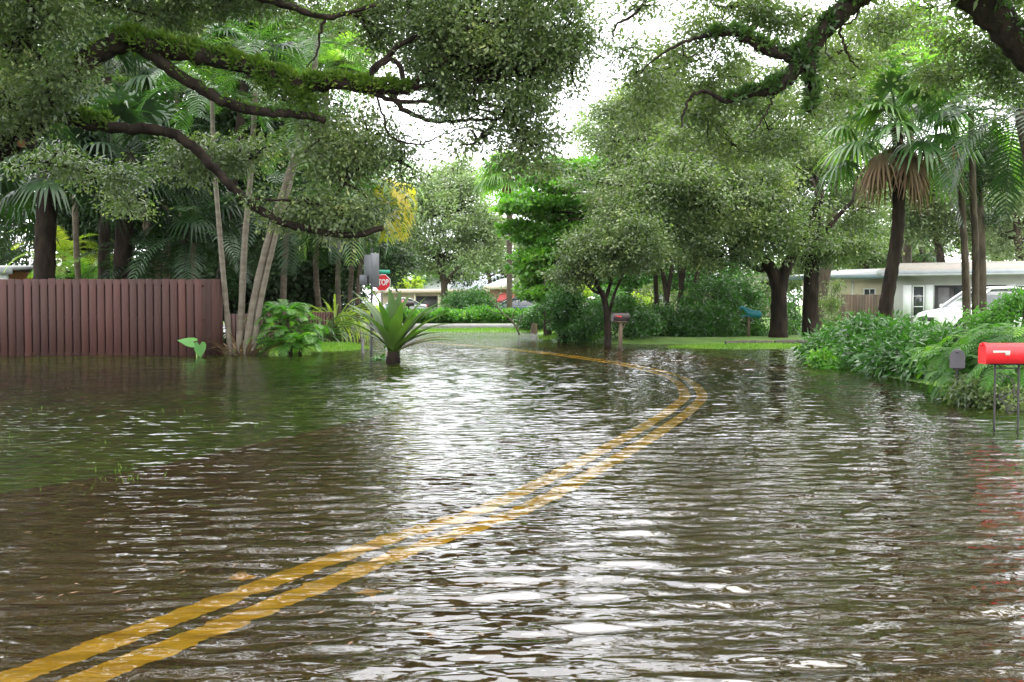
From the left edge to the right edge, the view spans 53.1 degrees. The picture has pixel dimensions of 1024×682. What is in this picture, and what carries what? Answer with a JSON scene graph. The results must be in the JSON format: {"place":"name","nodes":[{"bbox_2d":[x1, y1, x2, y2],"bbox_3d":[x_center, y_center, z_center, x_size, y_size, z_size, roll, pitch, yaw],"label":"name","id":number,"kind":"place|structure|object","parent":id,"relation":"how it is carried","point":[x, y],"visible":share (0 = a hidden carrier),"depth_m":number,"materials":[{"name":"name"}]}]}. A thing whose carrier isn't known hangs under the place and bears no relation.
{"place":"outdoors","nodes":[
{"label":"outdoors","id":0,"kind":"place"},
{"bbox_2d":[483,278,535,302],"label":"awning house","id":1,"kind":"structure","parent":0,"point":[493,287],"depth_m":87.55,"materials":[{"name":"beige brick"}]},
{"bbox_2d":[0,327,1023,681],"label":"water","id":2,"kind":"structure","parent":0,"point":[642,513],"depth_m":6.03,"materials":[{"name":"liquid"}]},
{"bbox_2d":[19,368,488,648],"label":"fallen leaves","id":3,"kind":"object","parent":2,"relation":"on","point":[234,564],"visible":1,"depth_m":4.94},
{"bbox_2d":[486,293,522,334],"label":"bare sapling","id":4,"kind":"object","parent":2,"relation":"in","point":[516,327],"visible":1,"depth_m":40.62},
{"bbox_2d":[1,0,1023,304],"label":"sky","id":5,"kind":"structure","parent":0,"point":[406,118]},
{"bbox_2d":[223,305,1017,407],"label":"ground","id":6,"kind":"structure","parent":0,"point":[680,340],"depth_m":32.93,"materials":[{"name":"plant"}]},
{"bbox_2d":[0,168,35,265],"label":"background tree","id":7,"kind":"object","parent":6,"relation":"on","point":[9,255],"visible":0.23,"depth_m":58.72,"materials":[{"name":"green plant"}]},
{"bbox_2d":[0,167,66,260],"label":"fan palm","id":8,"kind":"object","parent":6,"relation":"on","point":[27,238],"visible":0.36,"depth_m":31.34,"materials":[{"name":"green plant"}]},
{"bbox_2d":[0,266,69,279],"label":"orange house","id":9,"kind":"structure","parent":6,"relation":"on","point":[16,272],"depth_m":42.55,"materials":[{"name":"paint"}]},
{"bbox_2d":[4,225,113,278],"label":"feather palm","id":10,"kind":"object","parent":6,"relation":"on","point":[69,243],"visible":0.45,"depth_m":38.62,"materials":[{"name":"green plant"}]},
{"bbox_2d":[0,101,128,279],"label":"fan palm","id":11,"kind":"object","parent":6,"relation":"on","point":[45,227],"visible":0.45,"depth_m":27.69,"materials":[{"name":"green plant"}]},
{"bbox_2d":[0,45,142,279],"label":"feather palm","id":12,"kind":"object","parent":6,"relation":"on","point":[76,246],"visible":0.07,"depth_m":34.83,"materials":[{"name":"green plant"}]},
{"bbox_2d":[26,250,132,279],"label":"feather palm","id":13,"kind":"object","parent":6,"relation":"on","point":[83,268],"visible":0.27,"depth_m":35.55,"materials":[{"name":"green plant"}]},
{"bbox_2d":[0,278,204,355],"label":"wooden fence","id":14,"kind":"object","parent":6,"relation":"on","point":[97,317],"visible":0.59,"depth_m":24.86,"materials":[{"name":"wood"}]},
{"bbox_2d":[44,10,183,278],"bbox_3d":[-12.778,-5.269,32.815,4.740,10.585,4.393,-1,2,-24],"label":"fan palm","id":15,"kind":"object","parent":6,"relation":"on","point":[135,63],"visible":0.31,"depth_m":32.71,"materials":[{"name":"green plant"}]},
{"bbox_2d":[43,80,200,279],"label":"fan palm","id":16,"kind":"object","parent":6,"relation":"on","point":[150,112],"visible":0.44,"depth_m":28.55,"materials":[{"name":"green plant"}]},
{"bbox_2d":[0,53,254,279],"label":"background tree","id":17,"kind":"object","parent":6,"relation":"on","point":[85,220],"visible":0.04,"depth_m":42.28,"materials":[{"name":"green plant"}]},
{"bbox_2d":[74,224,235,280],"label":"feather palm","id":18,"kind":"object","parent":6,"relation":"on","point":[155,255],"visible":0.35,"depth_m":29.59,"materials":[{"name":"green plant"}]},
{"bbox_2d":[88,74,259,279],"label":"feather palm","id":19,"kind":"object","parent":6,"relation":"on","point":[165,207],"visible":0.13,"depth_m":31.66,"materials":[{"name":"green plant"}]},
{"bbox_2d":[111,6,241,270],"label":"feather palm","id":20,"kind":"object","parent":6,"relation":"on","point":[176,63],"visible":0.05,"depth_m":37.62,"materials":[{"name":"green plant"}]},
{"bbox_2d":[81,182,286,299],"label":"feather palm","id":21,"kind":"object","parent":6,"relation":"on","point":[192,259],"visible":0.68,"depth_m":28.49,"materials":[{"name":"green plant"}]},
{"bbox_2d":[123,143,255,279],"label":"fan palm","id":22,"kind":"object","parent":6,"relation":"on","point":[232,209],"visible":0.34,"depth_m":29.59,"materials":[{"name":"green plant"}]},
{"bbox_2d":[177,338,205,357],"bbox_3d":[-7.517,0.209,24.118,0.623,0.571,0.368,1,2,27],"label":"elephant ear","id":23,"kind":"object","parent":6,"relation":"on","point":[200,349],"visible":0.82,"depth_m":24.11},
{"bbox_2d":[0,0,402,279],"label":"background tree","id":24,"kind":"object","parent":6,"relation":"on","point":[341,61],"visible":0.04,"depth_m":38.35,"materials":[{"name":"plant"}]},
{"bbox_2d":[201,279,223,354],"bbox_3d":[-7.381,-0.488,25.200,0.057,2.069,0.652,2,3,42],"label":"wooden fence","id":25,"kind":"object","parent":6,"relation":"on","point":[212,311],"visible":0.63,"depth_m":25.17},
{"bbox_2d":[97,66,391,325],"bbox_3d":[-10.405,-5.592,39.241,11.498,11.362,8.856,0,2,0],"label":"background tree","id":26,"kind":"object","parent":6,"relation":"on","point":[300,286],"visible":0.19,"depth_m":37.89,"materials":[{"name":"green plant"}]},
{"bbox_2d":[182,2,309,278],"bbox_3d":[-8.508,-5.830,33.809,4.521,11.647,4.323,1,2,33],"label":"fan palm","id":27,"kind":"object","parent":6,"relation":"on","point":[242,87],"visible":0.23,"depth_m":33.63,"materials":[{"name":"green plant"}]},
{"bbox_2d":[136,0,382,355],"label":"palm clump","id":28,"kind":"object","parent":6,"relation":"on","point":[240,346],"visible":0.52,"depth_m":25.25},
{"bbox_2d":[197,136,354,312],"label":"feather palm","id":29,"kind":"object","parent":6,"relation":"on","point":[286,242],"visible":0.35,"depth_m":29.64,"materials":[{"name":"green plant"}]},
{"bbox_2d":[226,312,334,349],"bbox_3d":[-6.567,-0.305,29.804,0.089,1.066,6.608,1,2,15],"label":"wooden fence","id":30,"kind":"object","parent":6,"relation":"on","point":[323,316],"visible":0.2,"depth_m":30.46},
{"bbox_2d":[244,299,330,355],"bbox_3d":[-5.562,-0.244,25.636,2.229,1.618,2.045,-1,2,-16],"label":"shrub","id":31,"kind":"object","parent":6,"relation":"on","point":[292,336],"visible":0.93,"depth_m":25.51,"materials":[{"name":"green plant"}]},
{"bbox_2d":[0,0,629,252],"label":"oak tree","id":32,"kind":"object","parent":6,"relation":"on","point":[526,48],"visible":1,"depth_m":17.78,"materials":[{"name":"green plant"}]},
{"bbox_2d":[265,30,393,311],"bbox_3d":[-6.442,-5.559,36.723,4.686,11.384,4.353,0,2,0],"label":"feather palm","id":33,"kind":"object","parent":6,"relation":"on","point":[336,54],"visible":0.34,"depth_m":36.67,"materials":[{"name":"green plant"}]},
{"bbox_2d":[311,306,366,342],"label":"screw pine","id":34,"kind":"object","parent":6,"relation":"on","point":[332,330],"visible":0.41,"depth_m":31.34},
{"bbox_2d":[306,294,378,341],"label":"screw pine","id":35,"kind":"object","parent":6,"relation":"on","point":[344,319],"visible":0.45,"depth_m":33.29,"materials":[{"name":"green plant"}]},
{"bbox_2d":[263,155,423,341],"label":"feather palm","id":36,"kind":"object","parent":6,"relation":"on","point":[338,293],"visible":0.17,"depth_m":33.88,"materials":[{"name":"green plant"}]},
{"bbox_2d":[299,160,425,339],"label":"feather palm","id":37,"kind":"object","parent":6,"relation":"on","point":[350,284],"visible":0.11,"depth_m":35.86,"materials":[{"name":"green plant"}]},
{"bbox_2d":[223,324,513,326],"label":"kerb","id":38,"kind":"structure","parent":6,"relation":"on","point":[471,325],"depth_m":56.43,"materials":[{"name":"concrete"}]},
{"bbox_2d":[359,248,378,357],"bbox_3d":[-3.316,-0.791,24.077,0.364,2.776,0.392,1,2,31],"label":"road sign","id":39,"kind":"object","parent":6,"relation":"on","point":[371,270],"visible":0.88,"depth_m":23.96,"materials":[{"name":"metal"}]},
{"bbox_2d":[375,270,389,304],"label":"stop sign","id":40,"kind":"object","parent":6,"relation":"on","point":[384,282],"visible":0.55,"depth_m":49.91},
{"bbox_2d":[340,121,427,318],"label":"background tree","id":41,"kind":"object","parent":6,"relation":"on","point":[399,257],"visible":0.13,"depth_m":61.34,"materials":[{"name":"green plant"}]},
{"bbox_2d":[355,177,418,339],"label":"tree","id":42,"kind":"object","parent":6,"relation":"on","point":[400,235],"visible":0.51,"depth_m":35.25,"materials":[{"name":"yellow plant"}]},
{"bbox_2d":[343,288,459,362],"bbox_3d":[-2.487,-0.260,22.009,2.795,1.847,1.409,0,2,0],"label":"strap leaf plant","id":43,"kind":"object","parent":6,"relation":"on","point":[390,329],"visible":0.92,"depth_m":21.93,"materials":[{"name":"green plant"}]},
{"bbox_2d":[375,298,427,309],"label":"parked car","id":44,"kind":"object","parent":6,"relation":"on","point":[424,306],"visible":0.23,"depth_m":83.33,"materials":[{"name":"silver metal"}]},
{"bbox_2d":[388,274,424,288],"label":"flame bush","id":45,"kind":"object","parent":6,"relation":"on","point":[417,282],"visible":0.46,"depth_m":103.16,"materials":[{"name":"yellow plant"}]},
{"bbox_2d":[373,289,489,310],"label":"carport house","id":46,"kind":"structure","parent":6,"relation":"on","point":[431,296],"depth_m":94.99,"materials":[{"name":"beige paint"}]},
{"bbox_2d":[271,327,602,351],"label":"grass","id":47,"kind":"structure","parent":6,"relation":"on","point":[332,345],"depth_m":35.89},
{"bbox_2d":[381,152,523,307],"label":"oak tree","id":48,"kind":"object","parent":6,"relation":"on","point":[448,197],"visible":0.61,"depth_m":76.42,"materials":[{"name":"green plant"}]},
{"bbox_2d":[411,270,504,288],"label":"grey roof house","id":49,"kind":"structure","parent":6,"relation":"on","point":[433,286],"depth_m":110.69,"materials":[{"name":"beige paint"}]},
{"bbox_2d":[385,304,532,323],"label":"ground cover","id":50,"kind":"object","parent":6,"relation":"on","point":[478,313],"visible":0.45,"depth_m":57.80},
{"bbox_2d":[437,282,505,309],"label":"round bush","id":51,"kind":"object","parent":6,"relation":"on","point":[462,300],"visible":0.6,"depth_m":70.80,"materials":[{"name":"green plant"}]},
{"bbox_2d":[430,239,518,288],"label":"background tree","id":52,"kind":"object","parent":6,"relation":"on","point":[489,281],"visible":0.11,"depth_m":102.79,"materials":[{"name":"green plant"}]},
{"bbox_2d":[470,150,532,307],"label":"fan palm","id":53,"kind":"object","parent":6,"relation":"on","point":[495,182],"visible":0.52,"depth_m":69.34,"materials":[{"name":"green plant"}]},
{"bbox_2d":[500,297,535,309],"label":"parked car","id":54,"kind":"object","parent":6,"relation":"on","point":[518,303],"visible":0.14,"depth_m":77.20,"materials":[{"name":"grey paint"}]},
{"bbox_2d":[511,301,556,330],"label":"shrub","id":55,"kind":"object","parent":6,"relation":"on","point":[530,316],"visible":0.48,"depth_m":45.87,"materials":[{"name":"green plant"}]},
{"bbox_2d":[495,188,588,303],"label":"background tree","id":56,"kind":"object","parent":6,"relation":"on","point":[515,278],"visible":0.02,"depth_m":81.52,"materials":[{"name":"plant"}]},
{"bbox_2d":[485,152,611,337],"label":"almond tree","id":57,"kind":"object","parent":6,"relation":"on","point":[546,207],"visible":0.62,"depth_m":35.97,"materials":[{"name":"green plant"}]},
{"bbox_2d":[538,284,601,342],"bbox_3d":[1.794,-0.928,33.546,2.008,2.251,2.152,-1,2,-15],"label":"shrub","id":58,"kind":"object","parent":6,"relation":"on","point":[557,306],"visible":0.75,"depth_m":33.06,"materials":[{"name":"green plant"}]},
{"bbox_2d":[541,285,616,342],"bbox_3d":[2.148,-0.861,33.563,2.109,2.171,3.588,-1,2,-25],"label":"shrub","id":59,"kind":"object","parent":6,"relation":"on","point":[595,317],"visible":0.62,"depth_m":32.72,"materials":[{"name":"green plant"}]},
{"bbox_2d":[585,284,626,319],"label":"shrub","id":60,"kind":"object","parent":6,"relation":"on","point":[604,289],"visible":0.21,"depth_m":43.19,"materials":[{"name":"green plant"}]},
{"bbox_2d":[537,189,698,345],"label":"oak tree","id":61,"kind":"object","parent":6,"relation":"on","point":[621,237],"visible":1,"depth_m":29.98,"materials":[{"name":"green plant"}]},
{"bbox_2d":[611,313,629,348],"bbox_3d":[3.031,-0.166,28.753,0.503,1.264,0.202,-1,2,-14],"label":"mailbox","id":62,"kind":"object","parent":6,"relation":"on","point":[620,318],"visible":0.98,"depth_m":28.70,"materials":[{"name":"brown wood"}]},
{"bbox_2d":[601,291,667,340],"bbox_3d":[3.959,-0.651,33.722,2.222,1.998,3.130,0,2,0],"label":"shrub","id":63,"kind":"object","parent":6,"relation":"on","point":[639,324],"visible":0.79,"depth_m":33.07,"materials":[{"name":"green plant"}]},
{"bbox_2d":[559,69,741,298],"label":"background tree","id":64,"kind":"object","parent":6,"relation":"on","point":[585,123],"visible":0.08,"depth_m":58.89,"materials":[{"name":"plant"}]},
{"bbox_2d":[635,282,687,308],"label":"shrub","id":65,"kind":"object","parent":6,"relation":"on","point":[646,290],"visible":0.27,"depth_m":39.88,"materials":[{"name":"green plant"}]},
{"bbox_2d":[588,237,761,303],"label":"background tree","id":66,"kind":"object","parent":6,"relation":"on","point":[625,284],"visible":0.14,"depth_m":54.95,"materials":[{"name":"green plant"}]},
{"bbox_2d":[636,299,722,336],"bbox_3d":[5.584,-0.524,35.013,3.403,1.952,2.437,1,3,35],"label":"shrub","id":67,"kind":"object","parent":6,"relation":"on","point":[682,324],"visible":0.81,"depth_m":34.31,"materials":[{"name":"green plant"}]},
{"bbox_2d":[622,271,770,316],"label":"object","id":68,"kind":"structure","parent":6,"relation":"on","point":[661,297],"depth_m":70.11,"materials":[{"name":"plant"}]},
{"bbox_2d":[653,192,741,321],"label":"fig tree","id":69,"kind":"object","parent":6,"relation":"on","point":[668,284],"visible":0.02,"depth_m":36.88,"materials":[{"name":"plant"}]},
{"bbox_2d":[549,76,858,337],"bbox_3d":[6.108,-4.680,33.578,10.254,9.227,8.446,0,2,0],"label":"oak tree","id":70,"kind":"object","parent":6,"relation":"on","point":[758,219],"visible":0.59,"depth_m":31.88,"materials":[{"name":"green plant"}]},
{"bbox_2d":[669,271,760,336],"bbox_3d":[6.947,-1.103,35.504,3.320,2.635,3.275,0,2,0],"label":"shrub","id":71,"kind":"object","parent":6,"relation":"on","point":[710,308],"visible":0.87,"depth_m":35.22,"materials":[{"name":"green plant"}]},
{"bbox_2d":[666,341,801,348],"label":"grass","id":72,"kind":"structure","parent":6,"relation":"on","point":[746,345],"depth_m":29.00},
{"bbox_2d":[670,52,811,322],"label":"background tree","id":73,"kind":"object","parent":6,"relation":"on","point":[767,72],"visible":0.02,"depth_m":56.08,"materials":[{"name":"plant"}]},
{"bbox_2d":[722,269,770,334],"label":"shrub","id":74,"kind":"object","parent":6,"relation":"on","point":[751,298],"visible":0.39,"depth_m":37.31,"materials":[{"name":"green plant"}]},
{"bbox_2d":[725,340,772,343],"bbox_3d":[7.313,0.057,31.605,1.561,0.159,0.151,0,2,-12],"label":"edging log","id":75,"kind":"object","parent":6,"relation":"on","point":[749,341],"visible":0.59,"depth_m":31.57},
{"bbox_2d":[739,306,761,336],"bbox_3d":[7.954,-0.609,34.201,0.745,1.129,0.260,0,2,0],"label":"turquoise mailbox","id":76,"kind":"object","parent":6,"relation":"on","point":[753,313],"visible":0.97,"depth_m":34.12,"materials":[{"name":"paint"}]},
{"bbox_2d":[714,322,787,336],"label":"shrub","id":77,"kind":"object","parent":6,"relation":"on","point":[758,331],"visible":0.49,"depth_m":34.70,"materials":[{"name":"green plant"}]},
{"bbox_2d":[787,286,802,334],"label":"shrub","id":78,"kind":"object","parent":6,"relation":"on","point":[794,318],"visible":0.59,"depth_m":37.50,"materials":[{"name":"green plant"}]},
{"bbox_2d":[585,0,1023,175],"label":"oak tree","id":79,"kind":"object","parent":6,"relation":"on","point":[810,52],"visible":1,"depth_m":17.57,"materials":[{"name":"green plant"}]},
{"bbox_2d":[796,342,855,369],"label":"shrub","id":80,"kind":"object","parent":6,"relation":"on","point":[825,361],"visible":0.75,"depth_m":20.20,"materials":[{"name":"green plant"}]},
{"bbox_2d":[818,276,849,328],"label":"shrub","id":81,"kind":"object","parent":6,"relation":"on","point":[828,303],"visible":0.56,"depth_m":39.54,"materials":[{"name":"green plant"}]},
{"bbox_2d":[789,268,883,320],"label":"cream house","id":82,"kind":"structure","parent":6,"relation":"on","point":[863,281],"depth_m":57.30,"materials":[{"name":"paint"}]},
{"bbox_2d":[772,116,904,336],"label":"oak tree","id":83,"kind":"object","parent":6,"relation":"on","point":[858,248],"visible":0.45,"depth_m":34.80,"materials":[{"name":"green plant"}]},
{"bbox_2d":[786,164,934,269],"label":"background tree","id":84,"kind":"object","parent":6,"relation":"on","point":[875,263],"visible":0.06,"depth_m":65.41,"materials":[{"name":"plant"}]},
{"bbox_2d":[837,294,893,321],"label":"wooden fence","id":85,"kind":"object","parent":6,"relation":"on","point":[857,302],"visible":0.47,"depth_m":46.70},
{"bbox_2d":[782,0,960,327],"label":"background tree","id":86,"kind":"object","parent":6,"relation":"on","point":[824,275],"visible":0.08,"depth_m":45.38,"materials":[{"name":"plant"}]},
{"bbox_2d":[740,219,1023,304],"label":"background tree","id":87,"kind":"object","parent":6,"relation":"on","point":[793,285],"visible":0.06,"depth_m":69.25,"materials":[{"name":"plant"}]},
{"bbox_2d":[791,306,982,380],"bbox_3d":[7.200,0.162,19.899,2.671,1.715,7.700,0,2,0],"label":"hedge","id":88,"kind":"object","parent":6,"relation":"on","point":[883,346],"visible":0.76,"depth_m":18.93,"materials":[{"name":"green plant"}]},
{"bbox_2d":[811,47,987,321],"bbox_3d":[9.596,-3.505,25.390,4.357,7.466,4.291,0,2,0],"label":"fan palm","id":89,"kind":"object","parent":6,"relation":"on","point":[912,174],"visible":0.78,"depth_m":24.96,"materials":[{"name":"green plant"}]},
{"bbox_2d":[856,1,973,262],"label":"fan palm","id":90,"kind":"object","parent":6,"relation":"on","point":[908,252],"visible":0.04,"depth_m":59.20,"materials":[{"name":"green plant"}]},
{"bbox_2d":[901,222,959,262],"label":"fan palm","id":91,"kind":"object","parent":6,"relation":"on","point":[922,259],"visible":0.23,"depth_m":63.29,"materials":[{"name":"green plant"}]},
{"bbox_2d":[869,53,1019,333],"bbox_3d":[11.095,-3.437,25.798,4.296,7.300,4.420,0,2,0],"label":"feather palm","id":92,"kind":"object","parent":6,"relation":"on","point":[964,266],"visible":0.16,"depth_m":25.87,"materials":[{"name":"plant"}]},
{"bbox_2d":[883,18,1006,314],"bbox_3d":[14.390,-5.583,33.767,4.279,11.016,4.692,1,2,26],"label":"feather palm","id":93,"kind":"object","parent":6,"relation":"on","point":[925,49],"visible":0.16,"depth_m":33.72,"materials":[{"name":"green plant"}]},
{"bbox_2d":[870,134,1022,261],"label":"background tree","id":94,"kind":"object","parent":6,"relation":"on","point":[933,225],"visible":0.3,"depth_m":55.03,"materials":[{"name":"plant"}]},
{"bbox_2d":[876,261,1023,326],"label":"white house","id":95,"kind":"structure","parent":6,"relation":"on","point":[921,287],"depth_m":48.49,"materials":[{"name":"paint"}]},
{"bbox_2d":[912,286,924,316],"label":"window","id":96,"kind":"structure","parent":95,"relation":"in","point":[918,292],"depth_m":48.82,"materials":[{"name":"glass"}]},
{"bbox_2d":[934,285,961,308],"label":"window","id":97,"kind":"structure","parent":95,"relation":"in","point":[943,293],"depth_m":48.16,"materials":[{"name":"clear glass"}]},
{"bbox_2d":[885,56,1023,333],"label":"feather palm","id":98,"kind":"object","parent":6,"relation":"on","point":[974,237],"visible":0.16,"depth_m":25.86,"materials":[{"name":"plant"}]},
{"bbox_2d":[950,349,965,385],"bbox_3d":[5.745,0.546,13.213,0.186,0.880,0.494,1,2,23],"label":"mailbox","id":99,"kind":"object","parent":6,"relation":"on","point":[957,359],"visible":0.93,"depth_m":13.01,"materials":[{"name":"grey paint"}]},
{"bbox_2d":[950,350,964,367],"bbox_3d":[5.655,0.229,13.001,0.180,0.230,0.054,1,2,23],"label":"door","id":100,"kind":"structure","parent":99,"relation":"in","point":[957,357],"depth_m":13.00,"materials":[{"name":"grey paint"}]},
{"bbox_2d":[899,0,1023,228],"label":"feather palm","id":101,"kind":"object","parent":6,"relation":"on","point":[1019,123],"visible":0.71,"depth_m":21.60,"materials":[{"name":"green plant"}]},
{"bbox_2d":[901,323,1023,402],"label":"fern","id":102,"kind":"object","parent":6,"relation":"on","point":[995,334],"visible":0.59,"depth_m":13.78,"materials":[{"name":"green plant"}]},
{"bbox_2d":[913,286,1023,331],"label":"parked car","id":103,"kind":"object","parent":6,"relation":"on","point":[949,308],"visible":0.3,"depth_m":37.31,"materials":[{"name":"white paint"}]},
{"bbox_2d":[938,372,1023,410],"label":"shrub","id":104,"kind":"object","parent":6,"relation":"on","point":[964,394],"visible":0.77,"depth_m":12.60,"materials":[{"name":"green plant"}]},
{"bbox_2d":[954,119,1023,338],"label":"vine covered tree","id":105,"kind":"object","parent":6,"relation":"on","point":[986,153],"visible":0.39,"depth_m":29.52,"materials":[{"name":"green plant"}]},
{"bbox_2d":[955,286,1023,373],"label":"shrub","id":106,"kind":"object","parent":6,"relation":"on","point":[996,312],"visible":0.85,"depth_m":16.02,"materials":[{"name":"green leaf"}]},
{"bbox_2d":[958,145,1023,261],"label":"background tree","id":107,"kind":"object","parent":6,"relation":"on","point":[1015,227],"visible":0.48,"depth_m":53.83,"materials":[{"name":"plant"}]},
{"bbox_2d":[978,342,1023,428],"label":"mailbox","id":108,"kind":"object","parent":6,"relation":"on","point":[994,354],"visible":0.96,"depth_m":10.29,"materials":[{"name":"red metal"}]},
{"bbox_2d":[978,342,988,363],"bbox_3d":[4.753,0.122,10.346,0.054,0.214,0.180,0,2,0],"label":"door","id":109,"kind":"structure","parent":108,"relation":"in","point":[983,349],"depth_m":10.32,"materials":[{"name":"red metal"}]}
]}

